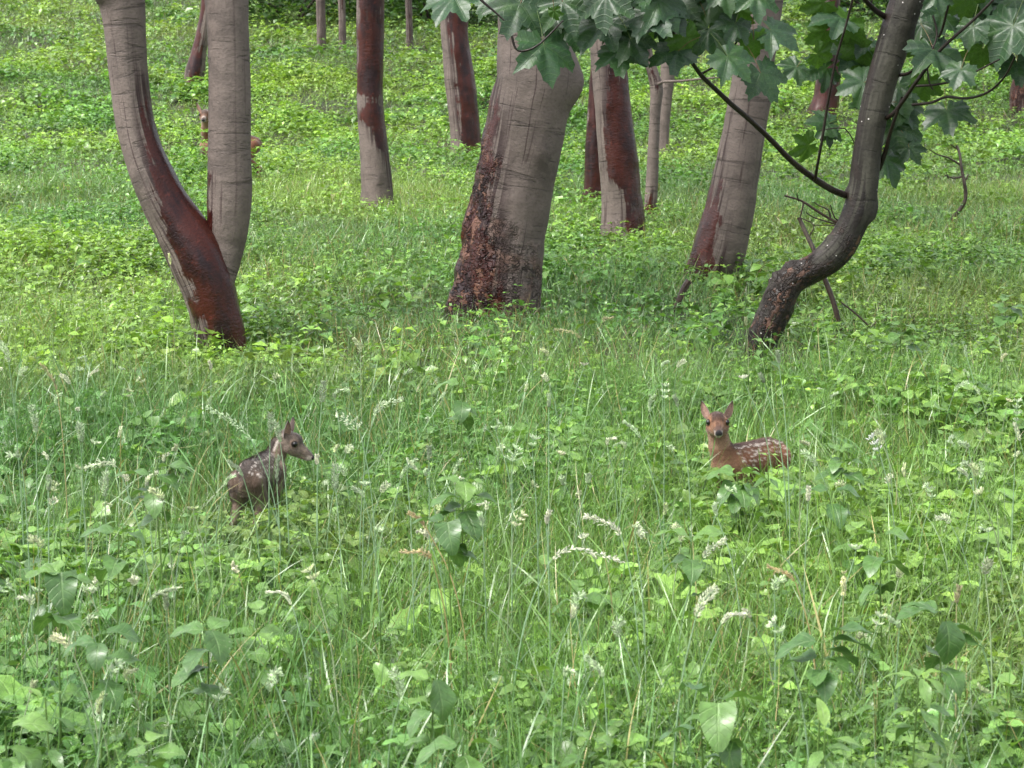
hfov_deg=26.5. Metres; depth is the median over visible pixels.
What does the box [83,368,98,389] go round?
grass stalk
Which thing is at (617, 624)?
grass stalk
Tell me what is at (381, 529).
grass stalk
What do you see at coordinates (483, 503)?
grass stalk
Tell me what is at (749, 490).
wild plant
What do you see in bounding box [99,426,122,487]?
grass stalk
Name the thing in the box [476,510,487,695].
grass stalk
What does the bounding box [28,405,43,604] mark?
grass stalk
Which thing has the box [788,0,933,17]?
shrub
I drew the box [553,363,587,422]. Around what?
grass stalk
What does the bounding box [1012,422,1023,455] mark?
grass stalk
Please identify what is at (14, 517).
wild plant
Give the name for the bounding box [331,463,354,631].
grass stalk
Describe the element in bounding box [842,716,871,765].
wild plant
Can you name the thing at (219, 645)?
wild plant
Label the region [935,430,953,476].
wild plant
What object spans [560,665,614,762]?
grass stalk
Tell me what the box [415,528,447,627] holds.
grass stalk
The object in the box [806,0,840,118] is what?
dark red tree
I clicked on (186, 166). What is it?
leafy undergrowth
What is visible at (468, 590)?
wide grass
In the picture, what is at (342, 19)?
distant tree
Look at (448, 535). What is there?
wild plant
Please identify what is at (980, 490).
grass stalk
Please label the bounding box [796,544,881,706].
grass stalk
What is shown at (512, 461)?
grass stalk
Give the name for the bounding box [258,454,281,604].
grass stalk
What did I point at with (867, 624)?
wild plant
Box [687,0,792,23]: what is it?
shrub
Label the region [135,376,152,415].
grass stalk
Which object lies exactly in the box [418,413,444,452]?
wild plant
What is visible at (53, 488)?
grass stalk
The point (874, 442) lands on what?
grass stalk
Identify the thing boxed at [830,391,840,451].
grass stalk
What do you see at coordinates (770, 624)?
grass stalk
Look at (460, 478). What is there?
grass stalk
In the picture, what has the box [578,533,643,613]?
grass stalk
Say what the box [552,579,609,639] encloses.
wild plant
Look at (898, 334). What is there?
wild plant
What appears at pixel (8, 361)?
grass stalk
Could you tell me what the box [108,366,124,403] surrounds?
grass stalk
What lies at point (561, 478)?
grass stalk
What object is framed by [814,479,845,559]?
grass stalk
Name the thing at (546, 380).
grass stalk
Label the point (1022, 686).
grass stalk
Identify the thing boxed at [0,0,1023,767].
ground
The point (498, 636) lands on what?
wild plant
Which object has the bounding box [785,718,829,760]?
wild plant
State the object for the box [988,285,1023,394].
wild plant
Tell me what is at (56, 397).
grass stalk
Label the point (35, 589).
grass stalk
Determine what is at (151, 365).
wild plant
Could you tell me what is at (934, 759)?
wild plant
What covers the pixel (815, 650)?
wild plant
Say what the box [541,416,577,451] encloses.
wild plant
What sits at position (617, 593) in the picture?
wild plant
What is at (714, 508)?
grass stalk
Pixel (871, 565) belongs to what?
wild plant
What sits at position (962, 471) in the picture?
grass stalk
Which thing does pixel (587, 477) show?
grass stalk
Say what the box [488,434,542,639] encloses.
grass stalk
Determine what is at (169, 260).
grass stalk
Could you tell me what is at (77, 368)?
grass stalk
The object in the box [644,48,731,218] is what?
thin crooked tree
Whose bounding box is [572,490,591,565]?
grass stalk
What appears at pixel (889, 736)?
wild plant
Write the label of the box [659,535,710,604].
wild plant
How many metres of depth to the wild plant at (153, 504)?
5.97 m
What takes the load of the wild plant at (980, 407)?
on the ground at (446, 144)
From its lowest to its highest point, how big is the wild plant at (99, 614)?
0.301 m
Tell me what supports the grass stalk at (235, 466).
on the ground at (446, 144)
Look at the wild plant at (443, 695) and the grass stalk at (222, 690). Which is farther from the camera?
the grass stalk at (222, 690)
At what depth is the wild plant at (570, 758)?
4.43 m
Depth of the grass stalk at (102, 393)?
9.19 m
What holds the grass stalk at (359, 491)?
on the ground at (446, 144)
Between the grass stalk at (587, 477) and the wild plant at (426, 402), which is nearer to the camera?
the grass stalk at (587, 477)
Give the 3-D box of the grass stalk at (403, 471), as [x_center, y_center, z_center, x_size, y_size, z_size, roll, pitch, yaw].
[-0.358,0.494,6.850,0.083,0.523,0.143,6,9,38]
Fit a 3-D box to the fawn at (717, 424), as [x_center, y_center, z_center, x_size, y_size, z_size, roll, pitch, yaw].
[0.890,0.306,8.198,0.158,0.515,0.508,7,10,44]
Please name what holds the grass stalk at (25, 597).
on the ground at (446, 144)
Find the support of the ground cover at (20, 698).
on the ground at (446, 144)
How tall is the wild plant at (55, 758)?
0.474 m
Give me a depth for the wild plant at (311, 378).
10.12 m
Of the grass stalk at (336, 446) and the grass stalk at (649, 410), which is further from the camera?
the grass stalk at (649, 410)
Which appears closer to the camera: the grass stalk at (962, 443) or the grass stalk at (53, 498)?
the grass stalk at (53, 498)
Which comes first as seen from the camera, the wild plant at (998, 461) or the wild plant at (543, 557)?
the wild plant at (543, 557)
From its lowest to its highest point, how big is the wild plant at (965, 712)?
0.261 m
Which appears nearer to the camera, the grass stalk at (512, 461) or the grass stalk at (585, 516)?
the grass stalk at (585, 516)
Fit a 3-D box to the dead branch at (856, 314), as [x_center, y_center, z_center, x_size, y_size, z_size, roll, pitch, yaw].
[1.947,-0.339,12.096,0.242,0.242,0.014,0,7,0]
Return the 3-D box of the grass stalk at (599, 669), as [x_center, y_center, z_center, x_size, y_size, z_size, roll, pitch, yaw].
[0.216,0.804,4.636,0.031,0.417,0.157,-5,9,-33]
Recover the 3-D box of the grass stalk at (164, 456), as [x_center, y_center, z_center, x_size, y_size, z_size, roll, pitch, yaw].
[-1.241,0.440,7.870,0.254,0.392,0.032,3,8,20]
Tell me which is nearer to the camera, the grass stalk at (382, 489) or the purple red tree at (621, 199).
the grass stalk at (382, 489)
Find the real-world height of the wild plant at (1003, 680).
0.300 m
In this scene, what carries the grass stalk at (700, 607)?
on the ground at (446, 144)
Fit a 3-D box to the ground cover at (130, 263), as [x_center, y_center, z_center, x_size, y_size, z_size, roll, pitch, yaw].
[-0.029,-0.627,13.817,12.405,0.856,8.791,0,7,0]
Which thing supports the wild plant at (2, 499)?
on the ground at (446, 144)
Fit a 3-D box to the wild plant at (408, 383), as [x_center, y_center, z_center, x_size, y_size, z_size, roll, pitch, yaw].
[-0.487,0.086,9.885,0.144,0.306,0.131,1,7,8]
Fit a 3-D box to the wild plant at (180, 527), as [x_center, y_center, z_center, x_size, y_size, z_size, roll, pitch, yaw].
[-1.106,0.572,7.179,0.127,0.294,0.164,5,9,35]
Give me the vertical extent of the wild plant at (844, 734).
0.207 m
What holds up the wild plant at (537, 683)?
on the ground at (446, 144)
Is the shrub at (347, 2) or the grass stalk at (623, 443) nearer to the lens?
the grass stalk at (623, 443)
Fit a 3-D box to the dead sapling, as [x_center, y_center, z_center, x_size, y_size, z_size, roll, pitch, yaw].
[1.747,-0.583,12.266,0.285,0.724,0.034,0,7,0]
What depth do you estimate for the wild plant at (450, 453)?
8.38 m
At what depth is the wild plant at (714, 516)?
7.28 m
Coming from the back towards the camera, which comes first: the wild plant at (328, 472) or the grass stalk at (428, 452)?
the wild plant at (328, 472)
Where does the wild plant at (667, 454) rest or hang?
on the ground at (446, 144)
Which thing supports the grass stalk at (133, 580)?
on the ground at (446, 144)
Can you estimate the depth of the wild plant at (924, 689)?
4.36 m
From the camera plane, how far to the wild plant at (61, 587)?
4.87 m
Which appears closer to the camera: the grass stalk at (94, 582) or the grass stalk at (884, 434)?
the grass stalk at (94, 582)
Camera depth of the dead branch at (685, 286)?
13.19 m
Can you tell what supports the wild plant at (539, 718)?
on the ground at (446, 144)
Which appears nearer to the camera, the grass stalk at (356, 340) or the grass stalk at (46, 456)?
the grass stalk at (46, 456)
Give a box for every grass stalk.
[0,340,24,560]
[0,578,13,591]
[5,450,61,680]
[7,407,29,438]
[13,366,27,423]
[15,593,38,684]
[18,533,79,687]
[20,679,38,740]
[23,586,42,673]
[26,451,48,519]
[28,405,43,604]
[35,496,58,552]
[40,362,78,538]
[45,474,51,678]
[47,366,83,414]
[49,632,138,756]
[50,479,60,552]
[54,392,71,452]
[59,372,84,429]
[69,614,105,678]
[71,407,92,461]
[71,584,128,655]
[75,420,93,613]
[75,464,87,563]
[75,584,183,766]
[76,658,129,767]
[77,355,86,395]
[78,439,101,553]
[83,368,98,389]
[84,457,188,683]
[90,577,101,639]
[92,390,106,436]
[94,691,150,767]
[98,501,111,557]
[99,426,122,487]
[100,470,146,643]
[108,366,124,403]
[108,574,139,711]
[118,474,129,539]
[123,668,146,746]
[126,388,158,446]
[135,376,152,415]
[137,470,158,585]
[138,530,205,661]
[148,487,182,645]
[154,443,178,548]
[159,452,175,519]
[162,592,213,767]
[168,253,180,378]
[187,506,230,582]
[204,560,267,747]
[206,405,305,551]
[207,360,214,435]
[207,395,226,457]
[212,683,278,765]
[214,474,252,571]
[227,459,296,568]
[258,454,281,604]
[263,419,300,567]
[265,590,337,767]
[267,411,284,540]
[268,666,299,767]
[272,373,283,429]
[292,454,327,553]
[294,563,341,762]
[299,380,336,552]
[319,444,353,562]
[330,411,377,578]
[331,444,339,483]
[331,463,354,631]
[332,389,368,457]
[339,462,351,528]
[340,386,379,443]
[346,485,379,629]
[352,337,361,435]
[359,396,403,585]
[359,480,384,635]
[365,481,390,582]
[367,525,390,598]
[382,368,412,419]
[387,666,405,767]
[389,457,418,575]
[399,547,482,714]
[403,538,438,672]
[406,457,435,648]
[406,510,469,686]
[413,497,452,587]
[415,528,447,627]
[423,467,470,585]
[426,445,446,644]
[428,457,463,550]
[433,500,489,616]
[440,392,453,466]
[450,475,476,592]
[475,510,527,663]
[476,424,529,463]
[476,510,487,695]
[477,443,504,501]
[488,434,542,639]
[491,419,517,580]
[503,444,544,640]
[509,479,538,549]
[510,654,594,743]
[511,544,624,711]
[517,384,528,417]
[518,348,548,405]
[527,508,554,683]
[531,449,575,566]
[533,392,550,564]
[541,372,566,425]
[547,604,592,713]
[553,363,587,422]
[553,473,582,546]
[553,473,592,579]
[554,328,590,365]
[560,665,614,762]
[569,590,587,715]
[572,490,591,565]
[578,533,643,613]
[583,513,653,692]
[589,659,608,767]
[602,316,624,380]
[605,437,618,545]
[606,521,647,662]
[611,615,674,744]
[618,440,651,554]
[622,420,663,568]
[622,583,742,767]
[626,611,746,754]
[638,382,669,535]
[645,400,662,452]
[648,360,669,432]
[648,394,695,446]
[649,501,667,558]
[666,444,684,483]
[667,485,736,579]
[670,521,687,630]
[672,359,686,413]
[672,393,692,548]
[677,536,727,671]
[711,502,742,655]
[728,316,748,411]
[738,374,797,477]
[740,608,777,690]
[758,371,802,558]
[764,615,832,767]
[766,563,862,744]
[770,485,811,663]
[770,574,798,728]
[775,349,799,562]
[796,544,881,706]
[798,440,824,577]
[800,448,834,536]
[801,570,848,734]
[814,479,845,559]
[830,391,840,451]
[834,611,887,725]
[847,631,903,719]
[866,433,915,567]
[871,474,893,504]
[871,563,904,663]
[874,431,893,514]
[875,429,902,551]
[880,615,900,725]
[889,663,963,767]
[901,462,941,512]
[914,481,935,595]
[923,661,970,763]
[934,513,972,618]
[944,380,968,432]
[948,583,962,753]
[949,682,991,767]
[953,523,992,649]
[957,440,1003,509]
[957,467,982,531]
[959,460,1005,502]
[961,461,984,568]
[963,345,976,404]
[964,427,991,483]
[968,461,991,566]
[972,385,989,431]
[973,486,1004,627]
[973,557,1016,744]
[979,450,1020,506]
[998,352,1007,395]
[1000,398,1012,455]
[1009,398,1022,597]
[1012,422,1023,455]
[1020,670,1023,719]
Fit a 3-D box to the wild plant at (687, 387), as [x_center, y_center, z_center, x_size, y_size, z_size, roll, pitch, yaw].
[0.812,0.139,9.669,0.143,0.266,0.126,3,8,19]
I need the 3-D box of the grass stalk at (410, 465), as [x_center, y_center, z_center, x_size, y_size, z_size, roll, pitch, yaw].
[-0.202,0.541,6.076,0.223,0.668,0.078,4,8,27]
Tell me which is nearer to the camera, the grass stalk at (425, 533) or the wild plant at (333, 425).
the grass stalk at (425, 533)
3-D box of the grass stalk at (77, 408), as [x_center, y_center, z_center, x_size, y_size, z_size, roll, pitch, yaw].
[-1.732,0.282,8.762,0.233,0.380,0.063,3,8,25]
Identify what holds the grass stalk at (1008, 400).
on the ground at (446, 144)
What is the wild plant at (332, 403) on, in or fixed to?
on the ground at (446, 144)
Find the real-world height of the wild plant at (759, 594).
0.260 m
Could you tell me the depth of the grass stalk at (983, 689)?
4.55 m
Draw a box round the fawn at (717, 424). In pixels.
[701,401,792,490]
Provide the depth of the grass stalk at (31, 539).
5.40 m
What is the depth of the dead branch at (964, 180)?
17.87 m
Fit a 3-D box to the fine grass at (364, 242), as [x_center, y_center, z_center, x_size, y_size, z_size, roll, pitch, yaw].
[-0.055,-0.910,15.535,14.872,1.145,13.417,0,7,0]
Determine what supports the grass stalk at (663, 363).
on the ground at (446, 144)
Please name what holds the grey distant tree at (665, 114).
on the ground at (446, 144)
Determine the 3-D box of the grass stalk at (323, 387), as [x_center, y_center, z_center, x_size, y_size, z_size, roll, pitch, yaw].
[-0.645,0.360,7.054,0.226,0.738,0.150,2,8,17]
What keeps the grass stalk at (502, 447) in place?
on the ground at (446, 144)
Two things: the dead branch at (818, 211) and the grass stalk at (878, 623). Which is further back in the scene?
the dead branch at (818, 211)
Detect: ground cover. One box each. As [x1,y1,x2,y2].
[0,192,1023,433]
[0,348,1023,767]
[3,351,1023,767]
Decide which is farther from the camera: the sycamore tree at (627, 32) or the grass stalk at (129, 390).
the sycamore tree at (627, 32)
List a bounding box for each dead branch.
[673,279,691,311]
[784,193,837,226]
[840,302,881,343]
[929,144,968,225]
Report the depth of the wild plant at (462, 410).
7.66 m
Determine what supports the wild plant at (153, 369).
on the ground at (446, 144)
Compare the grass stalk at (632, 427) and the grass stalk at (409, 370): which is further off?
the grass stalk at (409, 370)
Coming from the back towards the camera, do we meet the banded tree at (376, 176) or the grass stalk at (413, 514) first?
the banded tree at (376, 176)
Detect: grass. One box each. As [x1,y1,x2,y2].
[0,160,1023,470]
[0,310,1023,767]
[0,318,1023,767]
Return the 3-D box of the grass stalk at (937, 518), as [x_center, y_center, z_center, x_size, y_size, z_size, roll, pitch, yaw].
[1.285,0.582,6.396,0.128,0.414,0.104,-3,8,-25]
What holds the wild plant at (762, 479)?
on the ground at (446, 144)
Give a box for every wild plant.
[0,494,10,526]
[0,497,17,533]
[0,513,31,544]
[0,711,56,767]
[0,713,33,756]
[17,505,47,536]
[20,687,76,767]
[25,560,98,748]
[52,397,87,434]
[62,623,144,767]
[65,497,105,534]
[71,469,102,520]
[72,610,126,664]
[80,524,144,726]
[83,573,116,627]
[99,638,156,706]
[114,460,192,655]
[122,731,185,767]
[136,351,167,389]
[146,367,164,385]
[163,513,197,544]
[170,616,233,767]
[184,532,207,559]
[216,600,285,716]
[241,632,316,713]
[282,584,306,610]
[303,368,316,392]
[310,471,351,509]
[312,384,353,432]
[316,406,347,457]
[327,444,353,489]
[349,361,376,395]
[383,430,405,461]
[391,369,422,409]
[391,696,442,767]
[398,669,459,767]
[412,399,443,436]
[412,513,479,673]
[415,658,456,704]
[415,735,510,767]
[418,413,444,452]
[420,375,437,395]
[427,475,497,661]
[432,378,490,513]
[441,451,462,491]
[450,646,481,716]
[454,638,493,690]
[473,500,526,559]
[476,629,515,697]
[513,646,544,689]
[524,554,571,602]
[524,692,573,767]
[532,681,576,711]
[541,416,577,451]
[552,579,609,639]
[554,453,599,489]
[561,729,611,766]
[574,395,596,422]
[582,585,620,625]
[598,467,638,539]
[602,588,641,638]
[613,352,636,381]
[654,525,727,679]
[656,521,689,568]
[657,683,705,747]
[659,453,682,482]
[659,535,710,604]
[659,682,718,767]
[660,396,677,426]
[671,379,694,425]
[678,352,702,392]
[679,385,705,428]
[683,690,764,767]
[696,502,730,551]
[707,464,767,536]
[720,547,755,604]
[731,580,781,657]
[749,338,778,398]
[753,453,782,523]
[755,569,804,649]
[757,666,799,718]
[760,579,801,626]
[775,621,874,767]
[778,384,797,428]
[778,643,824,696]
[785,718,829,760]
[795,698,863,767]
[796,484,864,551]
[803,698,846,744]
[815,443,865,525]
[825,713,869,767]
[832,521,883,573]
[833,600,880,675]
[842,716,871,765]
[848,527,911,683]
[849,684,900,759]
[852,443,879,468]
[881,308,922,363]
[881,668,956,767]
[881,733,920,767]
[897,600,985,763]
[897,754,927,767]
[903,635,932,683]
[911,558,949,620]
[924,448,978,486]
[929,754,961,767]
[931,696,979,742]
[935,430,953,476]
[943,665,981,718]
[967,672,1023,753]
[968,390,993,422]
[979,448,1012,479]
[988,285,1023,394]
[1001,565,1023,619]
[1004,598,1023,652]
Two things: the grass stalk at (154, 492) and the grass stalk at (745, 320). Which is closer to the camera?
the grass stalk at (154, 492)
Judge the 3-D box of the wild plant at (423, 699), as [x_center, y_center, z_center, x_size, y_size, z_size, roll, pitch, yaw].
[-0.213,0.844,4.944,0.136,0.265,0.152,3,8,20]
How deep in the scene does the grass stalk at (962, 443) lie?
7.58 m
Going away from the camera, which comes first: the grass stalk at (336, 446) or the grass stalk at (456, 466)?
the grass stalk at (456, 466)
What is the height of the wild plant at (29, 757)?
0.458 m
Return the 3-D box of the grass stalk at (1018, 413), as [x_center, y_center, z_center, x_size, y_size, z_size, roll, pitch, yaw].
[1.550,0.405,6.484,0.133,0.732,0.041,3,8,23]
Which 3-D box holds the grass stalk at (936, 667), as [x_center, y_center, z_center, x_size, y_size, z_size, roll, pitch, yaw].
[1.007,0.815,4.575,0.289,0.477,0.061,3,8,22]
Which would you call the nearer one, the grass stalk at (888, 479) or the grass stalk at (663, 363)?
the grass stalk at (888, 479)
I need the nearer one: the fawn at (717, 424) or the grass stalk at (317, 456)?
the grass stalk at (317, 456)
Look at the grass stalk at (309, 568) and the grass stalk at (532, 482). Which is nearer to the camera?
the grass stalk at (309, 568)
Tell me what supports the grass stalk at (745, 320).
on the ground at (446, 144)
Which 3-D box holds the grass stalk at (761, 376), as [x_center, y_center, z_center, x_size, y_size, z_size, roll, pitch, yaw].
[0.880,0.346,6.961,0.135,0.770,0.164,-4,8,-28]
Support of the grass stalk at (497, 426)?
on the ground at (446, 144)
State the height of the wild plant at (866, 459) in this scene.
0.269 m
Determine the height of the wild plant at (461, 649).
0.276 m
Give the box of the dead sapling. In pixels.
[797,217,842,334]
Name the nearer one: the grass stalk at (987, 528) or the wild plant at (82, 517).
the grass stalk at (987, 528)
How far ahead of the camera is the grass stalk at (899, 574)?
5.90 m
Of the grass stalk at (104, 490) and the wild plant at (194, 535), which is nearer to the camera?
the grass stalk at (104, 490)
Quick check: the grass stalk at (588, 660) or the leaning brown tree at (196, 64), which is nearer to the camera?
the grass stalk at (588, 660)
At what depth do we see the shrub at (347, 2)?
49.26 m
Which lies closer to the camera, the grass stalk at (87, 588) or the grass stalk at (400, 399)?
the grass stalk at (87, 588)
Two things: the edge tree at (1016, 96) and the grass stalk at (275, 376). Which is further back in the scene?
the edge tree at (1016, 96)
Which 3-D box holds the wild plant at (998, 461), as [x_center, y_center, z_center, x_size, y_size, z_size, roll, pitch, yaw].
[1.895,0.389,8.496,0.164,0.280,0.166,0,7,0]
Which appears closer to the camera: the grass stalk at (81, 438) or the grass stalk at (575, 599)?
the grass stalk at (575, 599)
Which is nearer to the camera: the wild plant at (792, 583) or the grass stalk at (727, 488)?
the wild plant at (792, 583)
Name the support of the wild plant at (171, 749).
on the ground at (446, 144)
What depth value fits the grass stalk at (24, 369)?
9.23 m
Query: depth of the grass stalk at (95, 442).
6.88 m
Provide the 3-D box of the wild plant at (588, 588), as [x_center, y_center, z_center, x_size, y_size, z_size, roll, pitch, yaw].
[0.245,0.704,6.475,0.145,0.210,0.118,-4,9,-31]
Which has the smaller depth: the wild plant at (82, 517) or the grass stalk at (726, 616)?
the grass stalk at (726, 616)
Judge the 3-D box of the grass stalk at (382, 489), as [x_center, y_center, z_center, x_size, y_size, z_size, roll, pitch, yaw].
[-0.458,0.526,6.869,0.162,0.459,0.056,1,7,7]
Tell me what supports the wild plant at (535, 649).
on the ground at (446, 144)
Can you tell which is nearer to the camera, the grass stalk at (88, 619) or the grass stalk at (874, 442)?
the grass stalk at (88, 619)
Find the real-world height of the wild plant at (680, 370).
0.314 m
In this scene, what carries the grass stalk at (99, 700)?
on the ground at (446, 144)
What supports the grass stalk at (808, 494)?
on the ground at (446, 144)
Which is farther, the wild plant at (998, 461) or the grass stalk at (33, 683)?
the wild plant at (998, 461)
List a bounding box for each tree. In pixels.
[95,0,251,360]
[184,0,207,90]
[316,0,326,51]
[338,0,346,51]
[356,0,393,209]
[405,0,413,52]
[420,0,1023,364]
[440,11,480,152]
[443,1,583,327]
[582,67,600,203]
[590,39,645,245]
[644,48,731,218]
[659,33,676,154]
[683,0,782,286]
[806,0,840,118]
[1008,55,1023,113]
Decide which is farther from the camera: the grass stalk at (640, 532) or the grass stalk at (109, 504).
the grass stalk at (109, 504)
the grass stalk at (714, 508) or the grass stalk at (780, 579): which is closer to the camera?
the grass stalk at (780, 579)
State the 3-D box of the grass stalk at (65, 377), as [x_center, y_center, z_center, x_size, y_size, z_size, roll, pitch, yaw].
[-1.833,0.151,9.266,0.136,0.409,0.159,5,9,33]
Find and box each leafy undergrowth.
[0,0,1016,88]
[0,53,1023,261]
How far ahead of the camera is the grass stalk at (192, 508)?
6.64 m
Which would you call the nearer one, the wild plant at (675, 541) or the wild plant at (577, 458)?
the wild plant at (675, 541)
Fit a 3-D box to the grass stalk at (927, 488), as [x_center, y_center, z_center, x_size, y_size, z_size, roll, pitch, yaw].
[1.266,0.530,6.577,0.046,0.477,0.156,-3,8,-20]
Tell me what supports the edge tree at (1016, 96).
on the ground at (446, 144)
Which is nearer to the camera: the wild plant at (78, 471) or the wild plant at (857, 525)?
the wild plant at (857, 525)
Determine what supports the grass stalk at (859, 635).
on the ground at (446, 144)
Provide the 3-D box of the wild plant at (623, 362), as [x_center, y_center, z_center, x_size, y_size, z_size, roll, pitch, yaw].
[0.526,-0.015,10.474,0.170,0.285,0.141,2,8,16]
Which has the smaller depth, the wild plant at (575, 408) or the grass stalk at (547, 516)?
the grass stalk at (547, 516)
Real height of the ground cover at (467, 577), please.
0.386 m
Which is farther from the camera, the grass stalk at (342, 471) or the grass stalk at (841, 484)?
the grass stalk at (342, 471)
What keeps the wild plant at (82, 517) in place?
on the ground at (446, 144)
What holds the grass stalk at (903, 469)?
on the ground at (446, 144)
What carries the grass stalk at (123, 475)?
on the ground at (446, 144)
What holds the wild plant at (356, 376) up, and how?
on the ground at (446, 144)
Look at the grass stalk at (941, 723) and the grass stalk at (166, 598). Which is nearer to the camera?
the grass stalk at (941, 723)
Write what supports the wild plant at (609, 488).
on the ground at (446, 144)
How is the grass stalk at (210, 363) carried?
on the ground at (446, 144)
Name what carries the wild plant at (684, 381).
on the ground at (446, 144)
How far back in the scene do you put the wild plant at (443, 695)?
4.40 m
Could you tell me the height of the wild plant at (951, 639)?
0.611 m
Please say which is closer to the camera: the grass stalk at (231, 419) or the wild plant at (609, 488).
the grass stalk at (231, 419)
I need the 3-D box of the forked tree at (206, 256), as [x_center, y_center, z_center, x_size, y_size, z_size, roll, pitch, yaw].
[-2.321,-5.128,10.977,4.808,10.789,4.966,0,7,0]
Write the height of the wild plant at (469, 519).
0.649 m
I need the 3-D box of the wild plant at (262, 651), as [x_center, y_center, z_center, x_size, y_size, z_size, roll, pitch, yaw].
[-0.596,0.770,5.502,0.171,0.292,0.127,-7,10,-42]
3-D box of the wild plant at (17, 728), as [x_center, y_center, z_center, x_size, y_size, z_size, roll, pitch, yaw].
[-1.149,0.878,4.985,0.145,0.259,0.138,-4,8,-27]
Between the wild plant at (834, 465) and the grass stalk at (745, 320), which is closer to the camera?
the wild plant at (834, 465)
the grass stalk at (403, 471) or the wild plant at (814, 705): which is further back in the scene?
the grass stalk at (403, 471)
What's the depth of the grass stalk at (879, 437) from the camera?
7.24 m
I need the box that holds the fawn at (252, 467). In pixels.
[226,417,314,528]
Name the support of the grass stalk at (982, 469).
on the ground at (446, 144)
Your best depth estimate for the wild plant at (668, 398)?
9.65 m
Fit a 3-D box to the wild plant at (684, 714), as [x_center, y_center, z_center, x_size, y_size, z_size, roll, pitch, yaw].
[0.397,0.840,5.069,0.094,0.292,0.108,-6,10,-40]
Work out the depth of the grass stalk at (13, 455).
5.69 m
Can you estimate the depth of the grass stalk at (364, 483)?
6.31 m
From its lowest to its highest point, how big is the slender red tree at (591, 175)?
9.485 m
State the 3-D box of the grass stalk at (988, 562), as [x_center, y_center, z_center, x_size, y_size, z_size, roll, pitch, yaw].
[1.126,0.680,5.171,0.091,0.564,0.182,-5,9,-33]
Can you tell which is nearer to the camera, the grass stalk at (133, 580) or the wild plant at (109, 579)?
the grass stalk at (133, 580)
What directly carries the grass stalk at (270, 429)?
on the ground at (446, 144)
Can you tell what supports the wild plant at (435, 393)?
on the ground at (446, 144)
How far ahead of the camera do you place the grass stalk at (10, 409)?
9.02 m
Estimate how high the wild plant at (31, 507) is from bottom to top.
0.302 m
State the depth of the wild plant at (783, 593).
6.24 m
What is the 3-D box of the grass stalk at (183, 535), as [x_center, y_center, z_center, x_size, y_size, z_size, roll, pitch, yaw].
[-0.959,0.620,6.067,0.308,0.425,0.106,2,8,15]
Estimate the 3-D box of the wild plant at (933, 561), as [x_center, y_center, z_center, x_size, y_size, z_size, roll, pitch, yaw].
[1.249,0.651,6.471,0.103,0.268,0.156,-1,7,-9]
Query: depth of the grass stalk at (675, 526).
6.12 m
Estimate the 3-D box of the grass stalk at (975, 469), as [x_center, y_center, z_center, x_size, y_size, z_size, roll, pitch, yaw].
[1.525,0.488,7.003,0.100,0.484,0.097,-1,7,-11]
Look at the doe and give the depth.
22.11 m
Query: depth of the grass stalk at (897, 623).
5.12 m
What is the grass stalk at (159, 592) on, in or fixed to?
on the ground at (446, 144)
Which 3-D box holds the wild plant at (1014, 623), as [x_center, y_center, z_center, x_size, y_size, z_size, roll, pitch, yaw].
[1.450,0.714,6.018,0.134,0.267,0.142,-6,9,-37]
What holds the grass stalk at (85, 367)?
on the ground at (446, 144)
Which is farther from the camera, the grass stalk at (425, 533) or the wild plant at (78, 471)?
the wild plant at (78, 471)
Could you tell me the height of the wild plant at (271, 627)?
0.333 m
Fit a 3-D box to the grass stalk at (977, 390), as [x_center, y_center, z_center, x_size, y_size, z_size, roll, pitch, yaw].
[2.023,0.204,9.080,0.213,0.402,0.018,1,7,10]
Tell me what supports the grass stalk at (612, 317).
on the ground at (446, 144)
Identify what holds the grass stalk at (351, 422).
on the ground at (446, 144)
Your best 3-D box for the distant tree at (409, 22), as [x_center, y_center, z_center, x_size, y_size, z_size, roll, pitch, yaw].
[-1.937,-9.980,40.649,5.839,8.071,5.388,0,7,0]
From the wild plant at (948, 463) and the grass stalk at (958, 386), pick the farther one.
the grass stalk at (958, 386)
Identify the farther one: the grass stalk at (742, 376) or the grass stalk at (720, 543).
the grass stalk at (742, 376)
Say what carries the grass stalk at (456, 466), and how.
on the ground at (446, 144)
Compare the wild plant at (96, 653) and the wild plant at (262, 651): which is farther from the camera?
the wild plant at (262, 651)
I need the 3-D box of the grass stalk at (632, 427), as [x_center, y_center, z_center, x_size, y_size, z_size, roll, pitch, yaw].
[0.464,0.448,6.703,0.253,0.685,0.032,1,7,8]
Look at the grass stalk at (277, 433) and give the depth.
6.98 m
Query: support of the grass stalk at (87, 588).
on the ground at (446, 144)
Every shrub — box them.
[249,0,393,22]
[256,0,425,13]
[336,0,497,24]
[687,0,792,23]
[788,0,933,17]
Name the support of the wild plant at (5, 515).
on the ground at (446, 144)
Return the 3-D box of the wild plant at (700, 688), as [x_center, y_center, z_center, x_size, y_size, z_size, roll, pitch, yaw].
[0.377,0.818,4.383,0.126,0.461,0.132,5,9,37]
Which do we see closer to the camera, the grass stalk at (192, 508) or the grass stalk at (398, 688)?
the grass stalk at (398, 688)
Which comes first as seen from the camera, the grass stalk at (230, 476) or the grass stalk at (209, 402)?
the grass stalk at (230, 476)
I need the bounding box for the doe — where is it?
[196,102,264,177]
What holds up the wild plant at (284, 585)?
on the ground at (446, 144)
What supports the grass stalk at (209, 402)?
on the ground at (446, 144)

